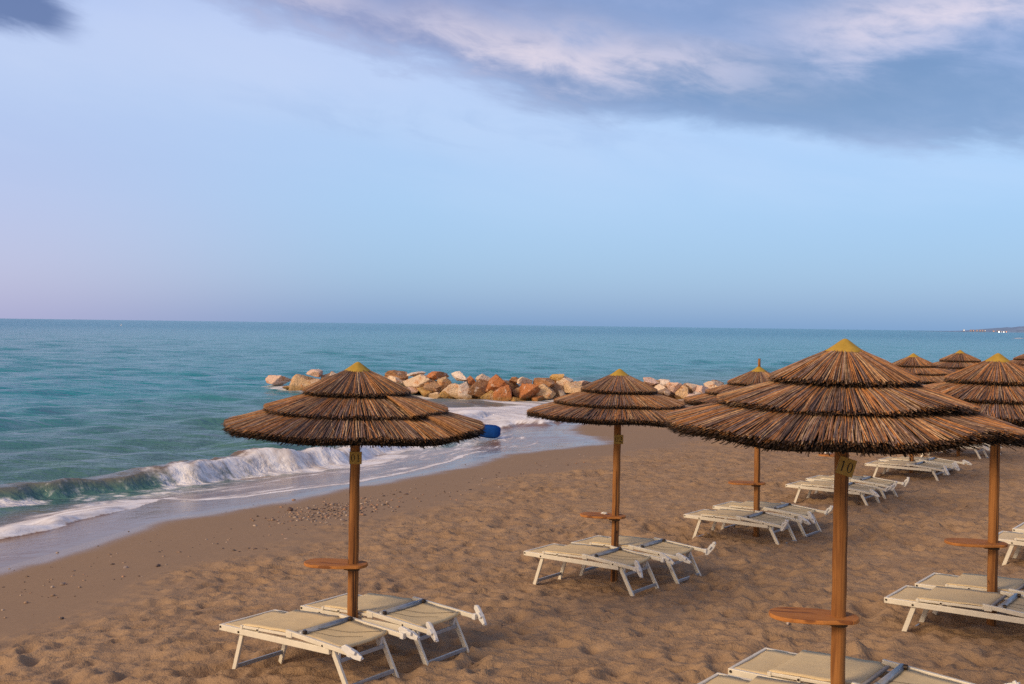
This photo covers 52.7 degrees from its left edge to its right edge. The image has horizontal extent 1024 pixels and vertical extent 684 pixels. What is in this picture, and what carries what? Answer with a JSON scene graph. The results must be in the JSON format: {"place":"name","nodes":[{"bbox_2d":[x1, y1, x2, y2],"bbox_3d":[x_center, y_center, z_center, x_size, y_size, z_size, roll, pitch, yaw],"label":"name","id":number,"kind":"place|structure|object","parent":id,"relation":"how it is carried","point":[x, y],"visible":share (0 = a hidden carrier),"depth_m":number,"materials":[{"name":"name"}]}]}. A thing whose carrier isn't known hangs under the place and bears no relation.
{"place":"outdoors","nodes":[
{"label":"outdoors","id":0,"kind":"place"},
{"bbox_2d":[0,384,1023,683],"bbox_3d":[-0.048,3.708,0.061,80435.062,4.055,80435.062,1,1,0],"label":"beach sand","id":1,"kind":"structure","parent":0,"point":[452,548],"depth_m":11.79,"materials":[{"name":"beige sand"}]},
{"bbox_2d":[219,609,419,683],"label":"beach lounger","id":2,"kind":"object","parent":1,"relation":"on","point":[335,636],"visible":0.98,"depth_m":7.59,"materials":[{"name":"beige paint"}]},
{"bbox_2d":[221,362,485,650],"bbox_3d":[-1.238,1.630,8.110,2.034,2.954,2.031,1,1,0],"label":"thatched parasol","id":3,"kind":"object","parent":1,"relation":"on","point":[355,406],"visible":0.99,"depth_m":7.61,"materials":[{"name":"brown wood"}]},
{"bbox_2d":[300,593,486,665],"bbox_3d":[-0.969,2.368,8.302,1.542,0.536,0.653,-4,-2,37],"label":"beach lounger","id":4,"kind":"object","parent":1,"relation":"on","point":[417,615],"visible":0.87,"depth_m":8.17,"materials":[{"name":"beige paint"}]},
{"bbox_2d":[1,453,1023,675],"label":"pebbles","id":5,"kind":"object","parent":1,"relation":"on","point":[344,508],"visible":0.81,"depth_m":17.72,"materials":[{"name":"stone"}]},
{"bbox_2d":[524,543,674,595],"bbox_3d":[0.902,2.470,10.962,1.542,0.536,0.644,-3,-2,39],"label":"beach lounger","id":6,"kind":"object","parent":1,"relation":"on","point":[621,560],"visible":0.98,"depth_m":10.84,"materials":[{"name":"beige paint"}]},
{"bbox_2d":[526,369,687,581],"bbox_3d":[1.133,1.768,11.334,2.042,2.954,2.047,2,1,0],"label":"thatched parasol","id":7,"kind":"object","parent":1,"relation":"on","point":[618,398],"visible":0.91,"depth_m":10.91,"materials":[{"name":"brown wood"}]},
{"bbox_2d":[571,535,715,583],"bbox_3d":[1.450,2.478,11.487,1.549,0.538,0.640,-3,-2,39],"label":"beach lounger","id":8,"kind":"object","parent":1,"relation":"on","point":[655,546],"visible":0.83,"depth_m":11.35,"materials":[{"name":"beige paint"}]},
{"bbox_2d":[683,359,769,536],"bbox_3d":[3.339,1.752,14.029,2.050,3.055,2.043,1,1,0],"label":"thatched parasol","id":9,"kind":"object","parent":1,"relation":"on","point":[758,374],"visible":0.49,"depth_m":13.92,"materials":[{"name":"brown wood"}]},
{"bbox_2d":[684,509,810,544],"bbox_3d":[3.075,2.513,13.592,1.539,0.543,0.634,-3,-2,40],"label":"beach lounger","id":10,"kind":"object","parent":1,"relation":"on","point":[764,519],"visible":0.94,"depth_m":13.47,"materials":[{"name":"beige paint"}]},
{"bbox_2d":[698,672,804,683],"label":"beach lounger","id":11,"kind":"object","parent":1,"relation":"on","point":[719,678],"visible":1,"depth_m":6.04,"materials":[{"name":"beige paint"}]},
{"bbox_2d":[713,501,832,536],"bbox_3d":[3.583,2.504,14.231,1.528,0.536,0.649,-3,-2,40],"label":"beach lounger","id":12,"kind":"object","parent":1,"relation":"on","point":[790,510],"visible":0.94,"depth_m":14.10,"materials":[{"name":"beige paint"}]},
{"bbox_2d":[818,453,849,456],"bbox_3d":[5.384,1.734,16.823,2.047,2.954,2.042,1,1,0],"label":"thatched parasol","id":13,"kind":"object","parent":1,"relation":"on","point":[827,455],"depth_m":16.76,"materials":[{"name":"brown wood"}]},
{"bbox_2d":[786,480,892,505],"bbox_3d":[5.184,2.503,16.387,1.540,0.536,0.645,-2,-1,40],"label":"beach lounger","id":14,"kind":"object","parent":1,"relation":"on","point":[861,490],"visible":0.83,"depth_m":16.30,"materials":[{"name":"beige paint"}]},
{"bbox_2d":[663,339,1023,683],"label":"thatched parasol","id":15,"kind":"object","parent":1,"relation":"on","point":[842,399],"visible":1,"depth_m":5.43,"materials":[{"name":"brown wood"}]},
{"bbox_2d":[806,475,909,498],"bbox_3d":[5.683,2.485,17.009,1.537,0.545,0.643,-2,-1,40],"label":"beach lounger","id":16,"kind":"object","parent":1,"relation":"on","point":[875,481],"visible":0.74,"depth_m":16.84,"materials":[{"name":"beige paint"}]},
{"bbox_2d":[728,647,1019,683],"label":"beach lounger","id":17,"kind":"object","parent":1,"relation":"on","point":[812,667],"visible":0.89,"depth_m":6.28,"materials":[{"name":"beige paint"}]},
{"bbox_2d":[865,460,958,480],"bbox_3d":[7.383,2.485,19.096,1.537,0.536,0.642,-2,-1,40],"label":"beach lounger","id":18,"kind":"object","parent":1,"relation":"on","point":[929,467],"visible":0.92,"depth_m":18.97,"materials":[{"name":"beige paint"}]},
{"bbox_2d":[892,353,952,472],"bbox_3d":[7.548,1.687,19.529,2.050,2.954,2.043,1,1,0],"label":"thatched parasol","id":19,"kind":"object","parent":1,"relation":"on","point":[927,372],"visible":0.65,"depth_m":19.12,"materials":[{"name":"brown wood"}]},
{"bbox_2d":[878,456,971,474],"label":"beach lounger","id":20,"kind":"object","parent":1,"relation":"on","point":[935,460],"visible":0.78,"depth_m":19.64,"materials":[{"name":"beige paint"}]},
{"bbox_2d":[884,585,1023,631],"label":"beach lounger","id":21,"kind":"object","parent":1,"relation":"on","point":[925,599],"visible":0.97,"depth_m":8.41,"materials":[{"name":"beige paint"}]},
{"bbox_2d":[920,444,989,458],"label":"beach lounger","id":22,"kind":"object","parent":1,"relation":"on","point":[983,450],"visible":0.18,"depth_m":21.59,"materials":[{"name":"beige paint"}]},
{"bbox_2d":[934,350,980,456],"bbox_3d":[9.697,1.648,22.430,2.054,2.954,2.046,1,1,0],"label":"thatched parasol","id":23,"kind":"object","parent":1,"relation":"on","point":[958,360],"visible":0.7,"depth_m":22.09,"materials":[{"name":"brown wood"}]},
{"bbox_2d":[915,573,1023,614],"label":"beach lounger","id":24,"kind":"object","parent":1,"relation":"on","point":[971,581],"visible":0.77,"depth_m":9.12,"materials":[{"name":"beige paint"}]},
{"bbox_2d":[923,353,1023,626],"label":"thatched parasol","id":25,"kind":"object","parent":1,"relation":"on","point":[993,386],"visible":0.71,"depth_m":8.53,"materials":[{"name":"brown wood"}]},
{"bbox_2d":[998,531,1023,564],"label":"beach lounger","id":26,"kind":"object","parent":1,"relation":"on","point":[1012,539],"visible":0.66,"depth_m":11.37,"materials":[{"name":"beige paint"}]},
{"bbox_2d":[1010,354,1023,366],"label":"thatched parasol","id":27,"kind":"object","parent":1,"relation":"on","point":[1019,360],"visible":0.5,"depth_m":28.02,"materials":[{"name":"brown wood"}]},
{"bbox_2d":[1012,522,1023,532],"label":"beach lounger","id":28,"kind":"object","parent":1,"relation":"on","point":[1019,528],"visible":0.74,"depth_m":11.98,"materials":[{"name":"beige paint"}]},
{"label":"boulder","id":29,"kind":"object","parent":1,"relation":"on","visible":0},
{"bbox_2d":[384,370,408,379],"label":"boulder","id":30,"kind":"object","parent":29,"relation":"on","point":[400,374],"visible":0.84,"depth_m":53.59,"materials":[{"name":"stone"}]},
{"bbox_2d":[388,376,404,385],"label":"boulder","id":31,"kind":"object","parent":29,"relation":"on","point":[398,380],"visible":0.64,"depth_m":53.27,"materials":[{"name":"stone"}]},
{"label":"boulder","id":32,"kind":"object","parent":1,"relation":"on","visible":0},
{"bbox_2d":[403,374,431,388],"bbox_3d":[-4.571,2.067,53.170,1.981,0.855,1.410,2,1,41],"label":"boulder","id":33,"kind":"object","parent":32,"relation":"on","point":[418,381],"visible":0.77,"depth_m":52.66,"materials":[{"name":"stone"}]},
{"bbox_2d":[407,371,425,376],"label":"boulder","id":34,"kind":"object","parent":33,"relation":"on","point":[413,374],"visible":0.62,"depth_m":53.20,"materials":[{"name":"stone"}]},
{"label":"boulder","id":35,"kind":"object","parent":1,"relation":"on","visible":0},
{"bbox_2d":[451,371,467,381],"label":"boulder","id":36,"kind":"object","parent":35,"relation":"on","point":[458,375],"visible":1,"depth_m":51.62,"materials":[{"name":"stone"}]},
{"bbox_2d":[467,376,475,385],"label":"boulder","id":37,"kind":"object","parent":35,"relation":"on","point":[471,381],"visible":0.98,"depth_m":51.33,"materials":[{"name":"stone"}]},
{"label":"boulder","id":38,"kind":"object","parent":1,"relation":"on","visible":0},
{"bbox_2d":[475,374,490,380],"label":"boulder","id":39,"kind":"object","parent":38,"relation":"on","point":[483,377],"visible":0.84,"depth_m":51.05,"materials":[{"name":"stone"}]},
{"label":"boulder","id":40,"kind":"object","parent":1,"relation":"on","visible":0},
{"bbox_2d":[578,380,590,385],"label":"boulder","id":41,"kind":"object","parent":40,"relation":"on","point":[583,382],"visible":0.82,"depth_m":50.78,"materials":[{"name":"stone"}]},
{"bbox_2d":[0,318,1023,567],"bbox_3d":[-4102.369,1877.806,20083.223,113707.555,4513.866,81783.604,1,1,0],"label":"sea water","id":42,"kind":"structure","parent":0,"point":[110,426],"depth_m":57.01,"materials":[{"name":"teal liquid"}]},
{"bbox_2d":[265,375,290,385],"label":"boulder","id":43,"kind":"object","parent":42,"relation":"in","point":[277,380],"visible":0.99,"depth_m":57.70,"materials":[{"name":"stone"}]},
{"bbox_2d":[288,374,315,390],"bbox_3d":[-11.439,2.212,56.700,1.558,0.967,1.416,-2,1,0],"label":"boulder","id":44,"kind":"object","parent":42,"relation":"in","point":[298,382],"visible":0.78,"depth_m":56.16,"materials":[{"name":"stone"}]},
{"bbox_2d":[305,379,320,385],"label":"boulder","id":45,"kind":"object","parent":42,"relation":"in","point":[310,382],"visible":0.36,"depth_m":55.26,"materials":[{"name":"stone"}]},
{"bbox_2d":[306,369,322,376],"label":"boulder","id":46,"kind":"object","parent":45,"relation":"on","point":[316,372],"visible":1,"depth_m":56.01,"materials":[{"name":"stone"}]},
{"bbox_2d":[321,371,334,379],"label":"boulder","id":47,"kind":"object","parent":42,"relation":"in","point":[324,376],"visible":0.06,"depth_m":56.20,"materials":[{"name":"stone"}]},
{"bbox_2d":[408,387,417,393],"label":"boulder","id":48,"kind":"object","parent":42,"relation":"in","point":[413,390],"visible":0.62,"depth_m":52.55,"materials":[{"name":"stone"}]},
{"bbox_2d":[417,387,432,396],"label":"boulder","id":49,"kind":"object","parent":42,"relation":"in","point":[423,392],"visible":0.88,"depth_m":52.07,"materials":[{"name":"stone"}]},
{"bbox_2d":[423,379,441,392],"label":"boulder","id":50,"kind":"object","parent":42,"relation":"in","point":[428,386],"visible":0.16,"depth_m":52.11,"materials":[{"name":"stone"}]},
{"bbox_2d":[426,371,448,379],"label":"boulder","id":51,"kind":"object","parent":50,"relation":"on","point":[434,375],"visible":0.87,"depth_m":52.69,"materials":[{"name":"stone"}]},
{"bbox_2d":[437,376,451,390],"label":"boulder","id":52,"kind":"object","parent":50,"relation":"on","point":[444,382],"visible":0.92,"depth_m":52.16,"materials":[{"name":"stone"}]},
{"bbox_2d":[428,392,441,398],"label":"boulder","id":53,"kind":"object","parent":42,"relation":"in","point":[435,395],"visible":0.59,"depth_m":51.69,"materials":[{"name":"stone"}]},
{"bbox_2d":[439,391,449,397],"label":"boulder","id":54,"kind":"object","parent":42,"relation":"in","point":[443,394],"visible":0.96,"depth_m":51.16,"materials":[{"name":"stone"}]},
{"bbox_2d":[443,383,460,398],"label":"boulder","id":55,"kind":"object","parent":42,"relation":"in","point":[451,390],"visible":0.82,"depth_m":51.18,"materials":[{"name":"stone"}]},
{"bbox_2d":[458,382,471,399],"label":"boulder","id":56,"kind":"object","parent":42,"relation":"in","point":[463,389],"visible":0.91,"depth_m":50.64,"materials":[{"name":"stone"}]},
{"bbox_2d":[467,380,487,396],"bbox_3d":[-1.630,2.244,50.755,0.737,0.958,1.276,1,1,36],"label":"boulder","id":57,"kind":"object","parent":42,"relation":"in","point":[478,388],"visible":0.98,"depth_m":50.50,"materials":[{"name":"stone"}]},
{"bbox_2d":[480,390,493,399],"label":"boulder","id":58,"kind":"object","parent":42,"relation":"in","point":[488,395],"visible":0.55,"depth_m":49.82,"materials":[{"name":"stone"}]},
{"bbox_2d":[480,424,500,437],"bbox_3d":[-0.818,2.801,32.550,0.928,0.450,0.485,1,1,0],"label":"float","id":59,"kind":"object","parent":42,"relation":"on","point":[492,431],"visible":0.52,"depth_m":32.34,"materials":[{"name":"blue plastic"}]},
{"bbox_2d":[493,385,511,400],"bbox_3d":[-0.459,2.591,50.013,0.926,1.081,1.203,1,1,0],"label":"boulder","id":60,"kind":"object","parent":42,"relation":"in","point":[502,393],"visible":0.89,"depth_m":49.45,"materials":[{"name":"stone"}]},
{"bbox_2d":[504,380,519,396],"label":"boulder","id":61,"kind":"object","parent":42,"relation":"in","point":[513,386],"visible":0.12,"depth_m":50.79,"materials":[{"name":"stone"}]},
{"bbox_2d":[485,374,511,392],"bbox_3d":[-0.653,2.059,50.782,1.340,0.945,1.164,4,1,0],"label":"boulder","id":62,"kind":"object","parent":61,"relation":"on","point":[495,381],"visible":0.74,"depth_m":50.30,"materials":[{"name":"stone"}]},
{"bbox_2d":[509,377,518,383],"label":"boulder","id":63,"kind":"object","parent":61,"relation":"on","point":[513,380],"visible":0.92,"depth_m":50.32,"materials":[{"name":"stone"}]},
{"bbox_2d":[512,388,518,397],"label":"boulder","id":64,"kind":"object","parent":42,"relation":"in","point":[515,392],"visible":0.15,"depth_m":50.36,"materials":[{"name":"stone"}]},
{"bbox_2d":[517,377,532,384],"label":"boulder","id":65,"kind":"object","parent":64,"relation":"on","point":[521,380],"visible":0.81,"depth_m":50.20,"materials":[{"name":"stone"}]},
{"bbox_2d":[510,397,526,400],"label":"boulder","id":66,"kind":"object","parent":42,"relation":"in","point":[515,399],"visible":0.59,"depth_m":49.42,"materials":[{"name":"stone"}]},
{"bbox_2d":[518,383,540,399],"bbox_3d":[0.805,2.558,49.942,1.193,1.142,1.424,2,1,0],"label":"boulder","id":67,"kind":"object","parent":42,"relation":"in","point":[527,391],"visible":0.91,"depth_m":49.48,"materials":[{"name":"stone"}]},
{"bbox_2d":[531,396,542,400],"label":"boulder","id":68,"kind":"object","parent":42,"relation":"in","point":[537,398],"visible":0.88,"depth_m":49.48,"materials":[{"name":"stone"}]},
{"bbox_2d":[536,384,555,399],"bbox_3d":[1.537,2.395,50.223,1.157,0.779,1.100,-3,1,0],"label":"boulder","id":69,"kind":"object","parent":42,"relation":"in","point":[546,392],"visible":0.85,"depth_m":49.75,"materials":[{"name":"stone"}]},
{"bbox_2d":[533,378,554,387],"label":"boulder","id":70,"kind":"object","parent":69,"relation":"on","point":[549,382],"visible":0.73,"depth_m":50.24,"materials":[{"name":"stone"}]},
{"bbox_2d":[552,381,566,397],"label":"boulder","id":71,"kind":"object","parent":42,"relation":"in","point":[556,387],"visible":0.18,"depth_m":50.57,"materials":[{"name":"stone"}]},
{"bbox_2d":[549,374,563,381],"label":"boulder","id":72,"kind":"object","parent":71,"relation":"on","point":[556,377],"visible":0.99,"depth_m":50.83,"materials":[{"name":"stone"}]},
{"bbox_2d":[556,376,572,388],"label":"boulder","id":73,"kind":"object","parent":71,"relation":"on","point":[563,381],"visible":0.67,"depth_m":50.74,"materials":[{"name":"stone"}]},
{"bbox_2d":[558,390,565,396],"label":"boulder","id":74,"kind":"object","parent":42,"relation":"in","point":[561,392],"visible":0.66,"depth_m":49.92,"materials":[{"name":"stone"}]},
{"bbox_2d":[572,386,581,392],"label":"boulder","id":75,"kind":"object","parent":42,"relation":"in","point":[577,389],"visible":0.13,"depth_m":49.94,"materials":[{"name":"stone"}]},
{"bbox_2d":[564,381,581,393],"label":"boulder","id":76,"kind":"object","parent":75,"relation":"on","point":[569,387],"visible":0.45,"depth_m":50.23,"materials":[{"name":"stone"}]},
{"bbox_2d":[663,388,670,395],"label":"boulder","id":77,"kind":"object","parent":42,"relation":"in","point":[667,392],"visible":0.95,"depth_m":51.15,"materials":[{"name":"stone"}]},
{"bbox_2d":[675,385,688,398],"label":"boulder","id":78,"kind":"object","parent":42,"relation":"in","point":[682,391],"visible":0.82,"depth_m":51.10,"materials":[{"name":"stone"}]},
{"bbox_2d":[666,382,682,392],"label":"boulder","id":79,"kind":"object","parent":78,"relation":"on","point":[672,387],"visible":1,"depth_m":51.17,"materials":[{"name":"stone"}]},
{"bbox_2d":[674,383,692,398],"bbox_3d":[8.788,2.721,52.370,1.405,1.258,1.858,1,1,0],"label":"boulder","id":80,"kind":"object","parent":42,"relation":"in","point":[678,397],"visible":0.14,"depth_m":51.77,"materials":[{"name":"stone"}]},
{"bbox_2d":[695,385,708,393],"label":"boulder","id":81,"kind":"object","parent":42,"relation":"in","point":[701,388],"visible":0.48,"depth_m":51.52,"materials":[{"name":"stone"}]},
{"bbox_2d":[686,383,696,391],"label":"boulder","id":82,"kind":"object","parent":81,"relation":"on","point":[690,386],"visible":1,"depth_m":51.88,"materials":[{"name":"stone"}]},
{"bbox_2d":[0,0,1023,330],"label":"sky","id":83,"kind":"structure","parent":0,"point":[774,164],"materials":[{"name":"blue"}]},
{"bbox_2d":[937,326,1023,332],"bbox_3d":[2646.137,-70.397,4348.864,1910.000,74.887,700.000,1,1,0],"label":"headland","id":84,"kind":"structure","parent":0,"point":[1019,329],"depth_m":4039.32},
{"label":"boulder","id":85,"kind":"object","parent":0,"visible":0},
{"bbox_2d":[643,377,659,385],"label":"boulder","id":86,"kind":"object","parent":85,"relation":"on","point":[650,381],"visible":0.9,"depth_m":51.53,"materials":[{"name":"stone"}]},
{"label":"boulder","id":87,"kind":"object","parent":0,"visible":0},
{"bbox_2d":[654,384,665,393],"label":"boulder","id":88,"kind":"object","parent":87,"relation":"on","point":[660,388],"visible":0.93,"depth_m":51.06,"materials":[{"name":"stone"}]},
{"bbox_2d":[659,379,669,386],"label":"boulder","id":89,"kind":"object","parent":87,"relation":"on","point":[663,382],"visible":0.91,"depth_m":51.48,"materials":[{"name":"stone"}]},
{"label":"boulder","id":90,"kind":"object","parent":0,"visible":0},
{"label":"boulder","id":91,"kind":"object","parent":90,"relation":"on","visible":0},
{"bbox_2d":[703,381,721,387],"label":"boulder","id":92,"kind":"object","parent":91,"relation":"on","point":[710,384],"visible":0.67,"depth_m":52.15,"materials":[{"name":"stone"}]}
]}

